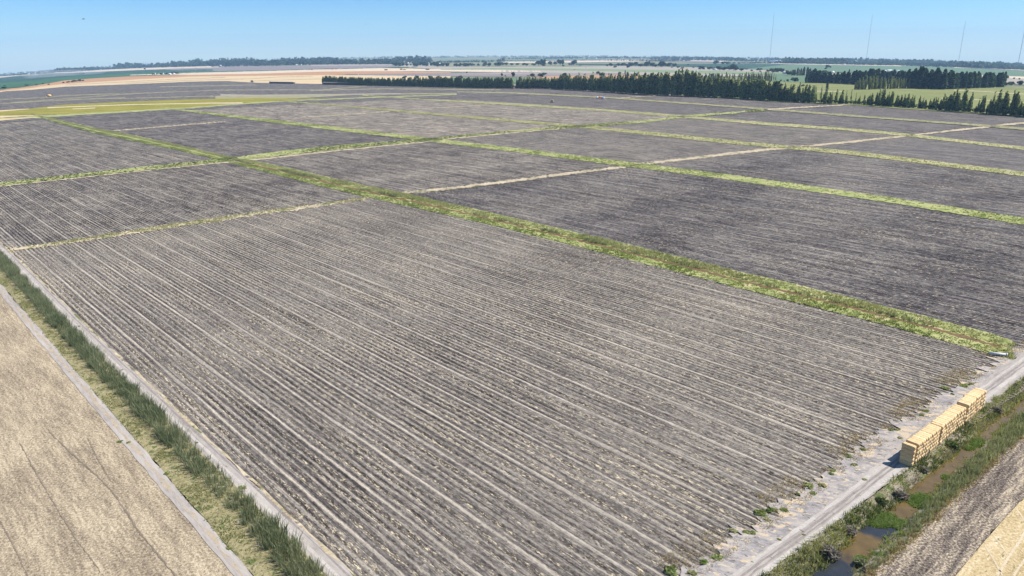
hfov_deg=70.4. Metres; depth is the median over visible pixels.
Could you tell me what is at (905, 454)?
straw bale
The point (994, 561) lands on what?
straw swath
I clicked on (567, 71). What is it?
field
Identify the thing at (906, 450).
straw bale
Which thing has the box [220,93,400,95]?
field
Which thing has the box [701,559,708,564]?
weed
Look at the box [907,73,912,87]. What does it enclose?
cypress tree
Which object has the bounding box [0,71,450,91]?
field
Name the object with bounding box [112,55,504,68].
treeline
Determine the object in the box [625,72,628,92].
poplar tree
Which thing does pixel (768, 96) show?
poplar tree
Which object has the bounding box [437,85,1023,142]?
field
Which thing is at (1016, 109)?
poplar tree
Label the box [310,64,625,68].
field
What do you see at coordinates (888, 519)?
floating weed
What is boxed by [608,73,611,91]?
poplar tree
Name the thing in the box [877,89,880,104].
poplar tree
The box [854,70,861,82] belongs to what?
cypress tree
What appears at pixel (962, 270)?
field
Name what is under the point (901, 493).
shrub
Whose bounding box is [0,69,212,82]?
field
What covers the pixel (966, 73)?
cypress tree
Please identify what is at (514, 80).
field
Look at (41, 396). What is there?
stubble field
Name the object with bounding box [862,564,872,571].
shrub
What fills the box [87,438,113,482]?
wheel track
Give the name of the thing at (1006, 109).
poplar tree
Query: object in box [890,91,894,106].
poplar tree
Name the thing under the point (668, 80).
poplar tree
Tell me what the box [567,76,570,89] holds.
poplar tree
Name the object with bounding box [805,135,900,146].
path
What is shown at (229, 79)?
wheel track
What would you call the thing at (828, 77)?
cypress tree
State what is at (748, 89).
poplar tree
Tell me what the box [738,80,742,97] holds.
poplar tree
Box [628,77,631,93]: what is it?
poplar tree
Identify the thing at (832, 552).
shrub
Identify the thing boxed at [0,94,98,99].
path
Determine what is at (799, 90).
poplar tree
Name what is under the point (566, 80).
poplar tree
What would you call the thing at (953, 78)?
cypress tree
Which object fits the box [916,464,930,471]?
shrub
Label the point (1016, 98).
poplar tree
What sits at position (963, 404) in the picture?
straw bale
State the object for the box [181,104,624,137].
field
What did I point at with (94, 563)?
wheel track
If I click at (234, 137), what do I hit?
field
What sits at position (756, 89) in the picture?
poplar tree
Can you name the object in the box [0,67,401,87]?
field
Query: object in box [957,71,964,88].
cypress tree
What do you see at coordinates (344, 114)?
path
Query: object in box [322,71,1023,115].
windbreak poplars
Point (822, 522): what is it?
road track
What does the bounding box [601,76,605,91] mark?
poplar tree
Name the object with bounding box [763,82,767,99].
poplar tree
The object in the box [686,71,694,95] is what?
poplar tree
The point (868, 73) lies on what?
cypress tree
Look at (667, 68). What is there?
field
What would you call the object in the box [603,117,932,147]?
field
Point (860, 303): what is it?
strip grass
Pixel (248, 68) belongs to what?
field
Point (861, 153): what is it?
strip grass
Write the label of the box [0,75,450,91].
field
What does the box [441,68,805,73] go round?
field
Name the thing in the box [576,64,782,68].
field
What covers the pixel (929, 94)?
field
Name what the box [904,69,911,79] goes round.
cypress tree
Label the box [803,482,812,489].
weed
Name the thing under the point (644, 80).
poplar tree
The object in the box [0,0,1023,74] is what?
sky
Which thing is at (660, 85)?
poplar tree
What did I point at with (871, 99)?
poplar tree
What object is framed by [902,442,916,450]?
straw bale
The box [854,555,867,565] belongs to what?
shrub
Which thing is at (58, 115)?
field
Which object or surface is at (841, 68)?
field
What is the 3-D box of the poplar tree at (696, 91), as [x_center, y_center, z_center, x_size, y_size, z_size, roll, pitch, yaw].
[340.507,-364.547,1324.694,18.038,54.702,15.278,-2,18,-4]
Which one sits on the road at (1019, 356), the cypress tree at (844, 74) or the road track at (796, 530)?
the road track at (796, 530)
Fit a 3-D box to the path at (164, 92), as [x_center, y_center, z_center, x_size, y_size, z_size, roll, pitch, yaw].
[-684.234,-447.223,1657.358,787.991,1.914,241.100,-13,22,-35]
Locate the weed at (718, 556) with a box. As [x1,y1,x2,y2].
[709,553,722,559]
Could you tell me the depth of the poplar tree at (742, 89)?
1252.68 m
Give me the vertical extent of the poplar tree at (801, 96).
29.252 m
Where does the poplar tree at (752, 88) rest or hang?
on the field at (929, 94)
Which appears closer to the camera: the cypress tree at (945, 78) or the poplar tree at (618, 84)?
the poplar tree at (618, 84)
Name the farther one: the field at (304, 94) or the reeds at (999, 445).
the field at (304, 94)
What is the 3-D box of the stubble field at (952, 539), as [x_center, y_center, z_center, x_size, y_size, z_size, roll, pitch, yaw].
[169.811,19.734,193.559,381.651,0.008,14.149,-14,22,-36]
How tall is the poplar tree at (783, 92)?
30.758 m
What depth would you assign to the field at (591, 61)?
6627.25 m
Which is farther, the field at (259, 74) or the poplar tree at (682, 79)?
the field at (259, 74)
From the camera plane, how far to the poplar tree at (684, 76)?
1338.46 m
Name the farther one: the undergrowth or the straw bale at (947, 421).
the undergrowth
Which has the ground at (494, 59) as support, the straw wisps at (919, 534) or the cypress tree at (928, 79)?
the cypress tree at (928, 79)
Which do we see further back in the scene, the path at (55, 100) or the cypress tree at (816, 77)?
the cypress tree at (816, 77)
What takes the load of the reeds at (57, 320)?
on the ditch at (234, 516)
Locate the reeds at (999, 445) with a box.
[853,409,1023,575]
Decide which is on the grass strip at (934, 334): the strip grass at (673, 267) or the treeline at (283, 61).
the strip grass at (673, 267)
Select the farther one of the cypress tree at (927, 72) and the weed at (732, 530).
the cypress tree at (927, 72)
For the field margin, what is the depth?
138.48 m
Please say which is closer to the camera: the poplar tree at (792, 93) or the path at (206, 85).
the poplar tree at (792, 93)
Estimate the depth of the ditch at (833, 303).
278.68 m
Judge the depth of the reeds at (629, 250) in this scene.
296.50 m
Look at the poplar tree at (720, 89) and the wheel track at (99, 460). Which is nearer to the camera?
the wheel track at (99, 460)
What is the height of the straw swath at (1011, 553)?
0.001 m
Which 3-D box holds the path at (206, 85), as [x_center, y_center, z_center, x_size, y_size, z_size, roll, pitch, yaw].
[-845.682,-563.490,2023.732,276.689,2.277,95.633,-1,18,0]
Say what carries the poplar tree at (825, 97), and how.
on the field at (929, 94)
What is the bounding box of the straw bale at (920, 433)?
[917,432,929,440]
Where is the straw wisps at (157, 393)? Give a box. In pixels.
[2,243,298,527]
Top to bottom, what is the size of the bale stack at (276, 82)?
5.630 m
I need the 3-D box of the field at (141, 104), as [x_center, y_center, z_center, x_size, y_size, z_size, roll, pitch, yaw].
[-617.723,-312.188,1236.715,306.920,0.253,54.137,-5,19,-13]
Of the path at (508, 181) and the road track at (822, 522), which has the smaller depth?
the road track at (822, 522)
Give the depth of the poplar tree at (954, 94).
973.47 m
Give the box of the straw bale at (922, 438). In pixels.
[912,435,925,442]
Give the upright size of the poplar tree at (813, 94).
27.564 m
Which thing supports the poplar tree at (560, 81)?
on the ground at (494, 59)
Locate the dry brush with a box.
[792,393,1022,575]
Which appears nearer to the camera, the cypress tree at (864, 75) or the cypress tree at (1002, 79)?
the cypress tree at (1002, 79)
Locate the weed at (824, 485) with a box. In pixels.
[817,483,826,487]
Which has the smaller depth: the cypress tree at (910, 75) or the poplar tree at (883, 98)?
the poplar tree at (883, 98)
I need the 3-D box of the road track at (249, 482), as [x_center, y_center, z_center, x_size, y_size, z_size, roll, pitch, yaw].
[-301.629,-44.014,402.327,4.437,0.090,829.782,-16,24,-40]
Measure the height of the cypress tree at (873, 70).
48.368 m
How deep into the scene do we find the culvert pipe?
198.21 m
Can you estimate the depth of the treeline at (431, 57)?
13239.67 m
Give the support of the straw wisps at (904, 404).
on the field margin
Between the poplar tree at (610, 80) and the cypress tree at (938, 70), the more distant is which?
the cypress tree at (938, 70)
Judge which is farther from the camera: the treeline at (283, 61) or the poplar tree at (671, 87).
the treeline at (283, 61)
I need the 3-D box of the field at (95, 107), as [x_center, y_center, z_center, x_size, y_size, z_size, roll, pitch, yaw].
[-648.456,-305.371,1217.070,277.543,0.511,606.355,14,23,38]
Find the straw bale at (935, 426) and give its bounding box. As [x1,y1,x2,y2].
[927,423,940,431]
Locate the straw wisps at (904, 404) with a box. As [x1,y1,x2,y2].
[637,339,1023,575]
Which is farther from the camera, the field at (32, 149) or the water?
the field at (32, 149)
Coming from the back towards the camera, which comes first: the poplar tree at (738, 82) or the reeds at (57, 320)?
the poplar tree at (738, 82)
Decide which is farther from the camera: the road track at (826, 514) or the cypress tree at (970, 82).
the cypress tree at (970, 82)
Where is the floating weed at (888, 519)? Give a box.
[853,437,985,565]
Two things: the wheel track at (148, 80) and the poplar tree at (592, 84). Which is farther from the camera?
the wheel track at (148, 80)
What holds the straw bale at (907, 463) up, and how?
on the road at (1019, 356)
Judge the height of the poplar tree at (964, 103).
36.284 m
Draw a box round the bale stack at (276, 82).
[269,81,294,83]
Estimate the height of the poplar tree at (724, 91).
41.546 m
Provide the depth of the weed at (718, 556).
120.38 m
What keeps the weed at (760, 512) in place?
on the field margin
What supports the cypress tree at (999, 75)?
on the ground at (494, 59)
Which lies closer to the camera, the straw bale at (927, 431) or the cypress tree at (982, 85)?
the straw bale at (927, 431)
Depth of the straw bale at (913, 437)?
147.58 m
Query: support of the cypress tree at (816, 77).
on the ground at (494, 59)
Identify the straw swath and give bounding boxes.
[985,547,1002,575]
[996,532,1023,575]
[1013,559,1023,575]
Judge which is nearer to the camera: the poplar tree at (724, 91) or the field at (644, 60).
the poplar tree at (724, 91)
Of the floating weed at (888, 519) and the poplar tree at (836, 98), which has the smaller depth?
the floating weed at (888, 519)
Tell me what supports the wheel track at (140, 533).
on the stubble field at (41, 396)
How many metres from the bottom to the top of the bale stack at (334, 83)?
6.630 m
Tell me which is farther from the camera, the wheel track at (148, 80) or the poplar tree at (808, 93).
the wheel track at (148, 80)
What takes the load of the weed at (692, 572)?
on the field margin
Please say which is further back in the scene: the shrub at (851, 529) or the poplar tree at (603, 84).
the poplar tree at (603, 84)
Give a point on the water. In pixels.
(868, 536)
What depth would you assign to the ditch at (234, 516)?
144.83 m
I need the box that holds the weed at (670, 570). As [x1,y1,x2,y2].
[664,565,677,575]
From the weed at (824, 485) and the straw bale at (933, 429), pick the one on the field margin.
the weed at (824, 485)
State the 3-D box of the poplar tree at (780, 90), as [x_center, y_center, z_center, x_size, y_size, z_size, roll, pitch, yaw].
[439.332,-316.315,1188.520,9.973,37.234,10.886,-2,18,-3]
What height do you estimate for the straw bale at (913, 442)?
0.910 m
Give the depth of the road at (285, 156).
604.31 m
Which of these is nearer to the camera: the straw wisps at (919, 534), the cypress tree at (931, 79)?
the straw wisps at (919, 534)
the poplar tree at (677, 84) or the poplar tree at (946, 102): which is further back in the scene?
the poplar tree at (677, 84)
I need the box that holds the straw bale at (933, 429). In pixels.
[925,426,937,433]
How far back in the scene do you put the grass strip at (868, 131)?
827.67 m
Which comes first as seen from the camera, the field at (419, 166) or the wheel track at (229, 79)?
the field at (419, 166)
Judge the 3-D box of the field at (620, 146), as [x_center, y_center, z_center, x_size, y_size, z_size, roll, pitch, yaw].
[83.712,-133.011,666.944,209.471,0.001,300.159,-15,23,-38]
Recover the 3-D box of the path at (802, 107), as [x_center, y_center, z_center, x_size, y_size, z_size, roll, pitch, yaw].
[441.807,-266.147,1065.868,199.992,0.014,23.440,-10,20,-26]
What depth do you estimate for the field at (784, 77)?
2322.87 m
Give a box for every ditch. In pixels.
[0,262,325,575]
[241,162,1001,347]
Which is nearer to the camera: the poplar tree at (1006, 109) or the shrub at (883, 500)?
the shrub at (883, 500)
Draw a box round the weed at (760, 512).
[753,509,767,516]
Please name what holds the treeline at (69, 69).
on the ground at (494, 59)
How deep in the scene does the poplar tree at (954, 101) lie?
968.37 m
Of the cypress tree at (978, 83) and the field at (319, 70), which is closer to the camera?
the cypress tree at (978, 83)
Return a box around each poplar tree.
[543,76,546,88]
[559,75,561,88]
[564,74,567,89]
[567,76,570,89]
[591,74,594,90]
[598,76,601,90]
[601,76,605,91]
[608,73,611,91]
[611,78,614,91]
[616,77,619,91]
[619,76,623,92]
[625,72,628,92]
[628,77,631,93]
[630,73,636,93]
[636,71,639,92]
[638,77,641,93]
[642,72,646,94]
[645,74,650,93]
[657,73,663,94]
[666,72,670,94]
[668,74,673,95]
[672,71,677,95]
[675,69,679,94]
[678,67,683,93]
[683,68,688,95]
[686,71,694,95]
[686,73,690,95]
[693,72,696,96]
[694,73,700,96]
[698,75,702,96]
[702,74,706,96]
[713,73,720,97]
[719,78,721,97]
[722,79,727,96]
[736,76,739,97]
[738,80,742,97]
[740,77,745,98]
[743,80,747,98]
[746,79,750,98]
[750,78,755,98]
[754,79,758,98]
[756,80,761,99]
[759,79,764,99]
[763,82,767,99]
[767,83,770,99]
[777,83,782,100]
[782,82,785,100]
[788,84,791,100]
[791,84,795,101]
[795,87,798,101]
[797,82,800,101]
[800,88,803,101]
[803,84,807,101]
[806,84,811,101]
[810,85,813,102]
[812,85,815,101]
[823,89,827,102]
[834,88,838,103]
[869,93,873,104]
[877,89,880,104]
[881,87,885,105]
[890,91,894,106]
[941,93,945,109]
[944,96,948,109]
[947,94,951,109]
[950,91,955,105]
[953,89,958,110]
[955,92,960,110]
[961,90,968,111]
[966,97,972,111]
[982,95,986,112]
[989,98,994,113]
[995,89,1002,113]
[999,90,1010,114]
[1004,96,1009,114]
[1009,90,1015,114]
[1011,91,1020,114]
[1013,96,1020,115]
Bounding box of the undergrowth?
[358,84,1023,114]
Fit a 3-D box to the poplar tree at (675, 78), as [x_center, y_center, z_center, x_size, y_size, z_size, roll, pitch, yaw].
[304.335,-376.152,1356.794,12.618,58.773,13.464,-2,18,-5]
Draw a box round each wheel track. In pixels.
[0,521,27,575]
[19,443,102,574]
[49,431,176,575]
[71,77,223,84]
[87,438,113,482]
[141,76,303,82]
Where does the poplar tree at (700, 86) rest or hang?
on the ground at (494, 59)
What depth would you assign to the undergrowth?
1105.33 m
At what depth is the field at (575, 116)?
1035.93 m
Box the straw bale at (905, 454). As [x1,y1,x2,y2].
[900,451,914,458]
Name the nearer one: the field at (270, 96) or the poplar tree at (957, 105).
the poplar tree at (957, 105)
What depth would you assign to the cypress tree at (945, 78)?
1518.57 m
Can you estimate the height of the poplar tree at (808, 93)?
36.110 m
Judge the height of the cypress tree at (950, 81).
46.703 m
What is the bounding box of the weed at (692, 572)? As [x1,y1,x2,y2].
[687,569,697,575]
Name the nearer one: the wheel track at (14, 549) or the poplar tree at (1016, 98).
the wheel track at (14, 549)
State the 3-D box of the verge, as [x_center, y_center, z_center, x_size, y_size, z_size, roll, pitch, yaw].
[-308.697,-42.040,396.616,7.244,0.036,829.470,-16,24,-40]
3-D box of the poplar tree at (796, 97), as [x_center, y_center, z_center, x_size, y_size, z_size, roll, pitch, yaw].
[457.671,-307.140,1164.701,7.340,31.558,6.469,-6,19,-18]
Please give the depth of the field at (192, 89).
1596.96 m
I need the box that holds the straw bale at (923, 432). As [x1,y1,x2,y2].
[918,430,931,438]
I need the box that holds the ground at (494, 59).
[0,57,1023,575]
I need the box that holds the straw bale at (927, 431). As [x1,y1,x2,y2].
[921,429,933,437]
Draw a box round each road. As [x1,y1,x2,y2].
[0,128,565,186]
[0,243,352,575]
[736,351,1023,575]
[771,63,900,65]
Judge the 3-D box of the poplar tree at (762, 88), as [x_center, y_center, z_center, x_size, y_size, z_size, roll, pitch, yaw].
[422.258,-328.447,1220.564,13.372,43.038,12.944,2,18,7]
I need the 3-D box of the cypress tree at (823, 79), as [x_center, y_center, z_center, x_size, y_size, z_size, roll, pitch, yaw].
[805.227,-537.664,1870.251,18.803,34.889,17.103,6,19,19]
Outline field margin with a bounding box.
[680,334,1023,575]
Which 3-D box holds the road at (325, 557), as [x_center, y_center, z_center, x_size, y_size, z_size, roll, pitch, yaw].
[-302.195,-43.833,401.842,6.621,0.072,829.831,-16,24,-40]
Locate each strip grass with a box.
[31,113,1018,347]
[31,114,1016,358]
[275,91,1023,175]
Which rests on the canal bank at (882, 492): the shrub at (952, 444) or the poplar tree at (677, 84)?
the shrub at (952, 444)
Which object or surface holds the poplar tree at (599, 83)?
on the ground at (494, 59)
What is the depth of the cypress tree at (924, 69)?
1550.58 m
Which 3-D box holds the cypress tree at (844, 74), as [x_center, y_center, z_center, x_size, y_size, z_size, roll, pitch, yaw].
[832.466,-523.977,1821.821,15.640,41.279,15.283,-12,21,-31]
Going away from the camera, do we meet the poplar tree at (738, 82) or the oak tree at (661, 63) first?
the poplar tree at (738, 82)
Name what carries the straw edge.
on the road at (325, 557)
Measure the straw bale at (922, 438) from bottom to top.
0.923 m
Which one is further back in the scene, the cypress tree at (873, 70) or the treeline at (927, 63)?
the treeline at (927, 63)
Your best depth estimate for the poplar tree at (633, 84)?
1426.41 m
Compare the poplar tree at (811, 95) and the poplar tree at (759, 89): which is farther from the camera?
the poplar tree at (759, 89)
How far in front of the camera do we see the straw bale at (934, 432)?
151.02 m
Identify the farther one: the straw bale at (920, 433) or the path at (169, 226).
the path at (169, 226)
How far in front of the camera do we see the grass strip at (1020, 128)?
1003.26 m
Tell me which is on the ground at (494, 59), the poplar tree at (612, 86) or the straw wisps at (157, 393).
the poplar tree at (612, 86)
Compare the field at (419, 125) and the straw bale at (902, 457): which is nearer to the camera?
the straw bale at (902, 457)
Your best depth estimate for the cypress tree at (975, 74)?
1579.56 m
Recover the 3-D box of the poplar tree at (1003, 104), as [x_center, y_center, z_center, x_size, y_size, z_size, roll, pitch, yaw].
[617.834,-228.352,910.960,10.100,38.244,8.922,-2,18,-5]
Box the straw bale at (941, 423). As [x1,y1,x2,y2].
[931,420,944,426]
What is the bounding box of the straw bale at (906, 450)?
[901,447,915,454]
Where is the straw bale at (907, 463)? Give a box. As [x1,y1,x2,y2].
[899,459,913,465]
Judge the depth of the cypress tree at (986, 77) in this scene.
1598.69 m
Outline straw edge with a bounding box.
[0,242,355,575]
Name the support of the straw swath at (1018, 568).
on the stubble field at (1008, 531)
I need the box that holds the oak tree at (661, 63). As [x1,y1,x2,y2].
[657,61,666,66]
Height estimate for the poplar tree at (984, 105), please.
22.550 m
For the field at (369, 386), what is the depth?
187.34 m
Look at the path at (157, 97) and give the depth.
1458.43 m
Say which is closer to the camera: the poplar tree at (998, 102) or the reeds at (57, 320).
the reeds at (57, 320)
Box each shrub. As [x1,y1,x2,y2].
[820,540,842,559]
[844,524,857,535]
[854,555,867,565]
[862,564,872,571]
[875,496,888,506]
[893,488,910,498]
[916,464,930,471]
[944,439,960,449]
[993,405,1003,412]
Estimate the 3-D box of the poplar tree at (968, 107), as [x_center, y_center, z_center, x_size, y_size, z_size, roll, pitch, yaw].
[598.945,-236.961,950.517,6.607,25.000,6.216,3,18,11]
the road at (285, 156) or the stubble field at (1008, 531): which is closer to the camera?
the stubble field at (1008, 531)
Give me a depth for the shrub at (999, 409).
169.06 m
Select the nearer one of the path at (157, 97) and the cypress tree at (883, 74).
the path at (157, 97)
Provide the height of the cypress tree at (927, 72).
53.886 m
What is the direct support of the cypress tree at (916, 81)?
on the ground at (494, 59)
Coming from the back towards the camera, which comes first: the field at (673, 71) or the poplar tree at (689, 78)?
the field at (673, 71)
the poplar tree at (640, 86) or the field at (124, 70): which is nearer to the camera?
the poplar tree at (640, 86)
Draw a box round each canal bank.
[767,378,1023,575]
[853,414,1023,575]
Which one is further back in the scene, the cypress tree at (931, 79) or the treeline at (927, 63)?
the treeline at (927, 63)
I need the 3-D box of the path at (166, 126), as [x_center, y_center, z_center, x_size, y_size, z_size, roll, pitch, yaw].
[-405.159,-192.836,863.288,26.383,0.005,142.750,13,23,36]
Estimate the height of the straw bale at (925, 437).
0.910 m
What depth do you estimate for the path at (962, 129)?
750.87 m
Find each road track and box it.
[0,244,349,575]
[730,357,1023,575]
[740,361,1023,575]
[749,366,1023,575]
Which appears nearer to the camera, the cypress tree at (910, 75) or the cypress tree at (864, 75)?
the cypress tree at (910, 75)
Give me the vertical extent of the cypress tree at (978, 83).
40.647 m
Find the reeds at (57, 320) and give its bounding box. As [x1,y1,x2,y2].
[0,249,334,575]
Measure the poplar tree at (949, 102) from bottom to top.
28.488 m
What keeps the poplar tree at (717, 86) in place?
on the ground at (494, 59)
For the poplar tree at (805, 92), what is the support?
on the field at (929, 94)
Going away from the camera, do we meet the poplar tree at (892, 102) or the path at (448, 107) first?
the poplar tree at (892, 102)
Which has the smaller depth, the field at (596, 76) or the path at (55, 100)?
the path at (55, 100)
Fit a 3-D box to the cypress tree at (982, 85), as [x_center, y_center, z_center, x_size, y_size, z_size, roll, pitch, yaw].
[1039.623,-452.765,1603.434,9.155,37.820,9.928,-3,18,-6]
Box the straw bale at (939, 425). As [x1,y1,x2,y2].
[931,422,943,429]
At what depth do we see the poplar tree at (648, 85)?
1390.03 m
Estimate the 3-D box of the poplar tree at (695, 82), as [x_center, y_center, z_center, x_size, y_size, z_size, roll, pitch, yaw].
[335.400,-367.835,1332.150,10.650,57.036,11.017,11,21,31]
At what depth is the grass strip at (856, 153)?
644.73 m
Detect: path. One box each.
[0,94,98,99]
[0,97,124,103]
[0,109,767,185]
[0,284,251,575]
[10,86,360,102]
[10,197,368,250]
[70,95,237,99]
[113,121,224,130]
[161,85,237,86]
[305,111,388,117]
[310,88,492,90]
[402,165,629,192]
[407,105,484,109]
[635,145,809,164]
[768,104,842,109]
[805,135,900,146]
[901,122,1023,136]
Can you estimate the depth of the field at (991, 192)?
478.22 m
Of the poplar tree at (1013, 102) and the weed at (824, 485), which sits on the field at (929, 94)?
the poplar tree at (1013, 102)
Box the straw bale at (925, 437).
[914,433,927,441]
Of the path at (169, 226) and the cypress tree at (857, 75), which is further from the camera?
the cypress tree at (857, 75)
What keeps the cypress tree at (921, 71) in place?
on the ground at (494, 59)
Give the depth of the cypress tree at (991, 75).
1608.66 m
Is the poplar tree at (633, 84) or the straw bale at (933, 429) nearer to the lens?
the straw bale at (933, 429)
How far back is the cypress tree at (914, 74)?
1565.35 m
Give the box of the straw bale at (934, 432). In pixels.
[922,427,935,435]
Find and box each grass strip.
[36,114,1012,356]
[161,106,1023,223]
[277,100,1023,175]
[363,95,1023,149]
[458,91,1023,129]
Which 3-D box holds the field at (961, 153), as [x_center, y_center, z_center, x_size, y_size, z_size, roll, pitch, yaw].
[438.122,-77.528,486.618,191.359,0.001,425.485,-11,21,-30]
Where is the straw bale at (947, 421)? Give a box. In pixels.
[935,417,948,424]
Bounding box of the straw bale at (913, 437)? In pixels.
[910,436,923,444]
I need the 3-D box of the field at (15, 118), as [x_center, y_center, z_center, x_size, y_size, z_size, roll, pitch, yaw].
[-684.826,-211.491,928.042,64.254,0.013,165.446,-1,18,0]
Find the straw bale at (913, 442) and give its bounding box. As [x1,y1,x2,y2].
[906,439,919,447]
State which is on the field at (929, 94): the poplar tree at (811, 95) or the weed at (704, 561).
the poplar tree at (811, 95)
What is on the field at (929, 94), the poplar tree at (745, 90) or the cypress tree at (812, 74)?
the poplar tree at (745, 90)
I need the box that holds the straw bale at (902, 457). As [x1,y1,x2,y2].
[900,454,913,462]
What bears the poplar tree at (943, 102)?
on the field at (929, 94)
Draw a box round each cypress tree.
[809,70,816,82]
[814,70,819,82]
[821,72,826,82]
[826,71,831,82]
[840,71,845,83]
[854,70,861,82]
[861,70,867,82]
[867,68,873,79]
[869,68,875,80]
[881,70,885,81]
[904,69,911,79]
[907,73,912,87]
[910,68,917,87]
[913,66,925,88]
[913,73,921,88]
[919,67,925,88]
[922,68,928,88]
[925,72,933,88]
[929,76,933,88]
[931,67,941,88]
[938,72,947,88]
[946,72,951,88]
[947,71,956,88]
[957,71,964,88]
[961,74,965,88]
[964,71,968,88]
[966,72,973,88]
[972,71,977,87]
[973,73,980,87]
[980,72,988,87]
[980,74,985,87]
[987,72,993,87]
[996,73,1001,86]
[997,72,1003,86]
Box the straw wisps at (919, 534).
[854,431,1023,575]
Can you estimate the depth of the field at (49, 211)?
423.51 m
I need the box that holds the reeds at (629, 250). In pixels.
[235,159,1010,345]
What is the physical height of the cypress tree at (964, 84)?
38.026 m
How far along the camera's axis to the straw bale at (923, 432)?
149.84 m
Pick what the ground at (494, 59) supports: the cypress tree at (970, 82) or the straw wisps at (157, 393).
the cypress tree at (970, 82)
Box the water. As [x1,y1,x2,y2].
[811,399,1023,575]
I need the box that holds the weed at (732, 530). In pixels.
[728,528,738,532]
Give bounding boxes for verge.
[0,274,278,575]
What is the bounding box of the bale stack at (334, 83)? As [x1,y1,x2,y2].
[322,82,350,84]
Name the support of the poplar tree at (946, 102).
on the field at (929, 94)
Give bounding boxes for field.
[0,66,215,77]
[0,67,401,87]
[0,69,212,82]
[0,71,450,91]
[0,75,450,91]
[0,81,560,122]
[0,94,456,118]
[0,98,309,115]
[0,115,36,117]
[0,117,34,120]
[0,119,222,182]
[0,163,370,247]
[0,294,233,575]
[9,198,1023,575]
[44,110,441,164]
[48,102,242,107]
[135,68,539,74]
[165,65,400,70]
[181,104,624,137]
[215,93,456,98]
[217,141,618,196]
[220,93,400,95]
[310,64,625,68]
[323,98,702,125]
[348,72,631,76]
[374,165,1023,356]
[434,126,795,167]
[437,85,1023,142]
[441,59,600,60]
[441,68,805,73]
[453,78,550,82]
[476,73,552,73]
[501,70,770,76]
[508,60,725,62]
[516,66,805,71]
[534,75,672,79]
[551,60,712,61]
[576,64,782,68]
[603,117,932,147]
[640,148,1023,217]
[682,82,1023,116]
[749,64,1023,76]
[771,74,807,81]
[822,136,1023,171]
[869,436,1023,575]
[956,499,1023,575]
[1006,78,1023,84]
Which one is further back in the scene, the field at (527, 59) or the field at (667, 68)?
the field at (527, 59)
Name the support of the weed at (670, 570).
on the field at (369, 386)
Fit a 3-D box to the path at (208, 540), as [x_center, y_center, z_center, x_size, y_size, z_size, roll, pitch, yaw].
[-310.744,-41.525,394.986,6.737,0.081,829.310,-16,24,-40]
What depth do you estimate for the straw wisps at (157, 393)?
174.95 m
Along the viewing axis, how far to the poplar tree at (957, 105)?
965.62 m
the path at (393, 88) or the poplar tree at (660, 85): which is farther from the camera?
the path at (393, 88)
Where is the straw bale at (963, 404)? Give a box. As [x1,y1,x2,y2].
[957,401,969,407]
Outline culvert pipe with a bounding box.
[989,352,1007,355]
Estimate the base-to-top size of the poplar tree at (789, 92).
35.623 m
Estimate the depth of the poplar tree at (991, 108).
921.79 m
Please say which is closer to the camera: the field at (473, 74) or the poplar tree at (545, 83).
the poplar tree at (545, 83)
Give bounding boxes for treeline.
[0,55,946,74]
[0,63,281,75]
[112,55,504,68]
[500,56,786,63]
[650,56,1023,69]
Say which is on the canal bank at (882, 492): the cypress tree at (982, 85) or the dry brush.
the dry brush
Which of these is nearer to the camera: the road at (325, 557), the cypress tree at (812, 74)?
the road at (325, 557)
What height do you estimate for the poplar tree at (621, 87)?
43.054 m
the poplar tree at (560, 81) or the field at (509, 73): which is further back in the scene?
the field at (509, 73)

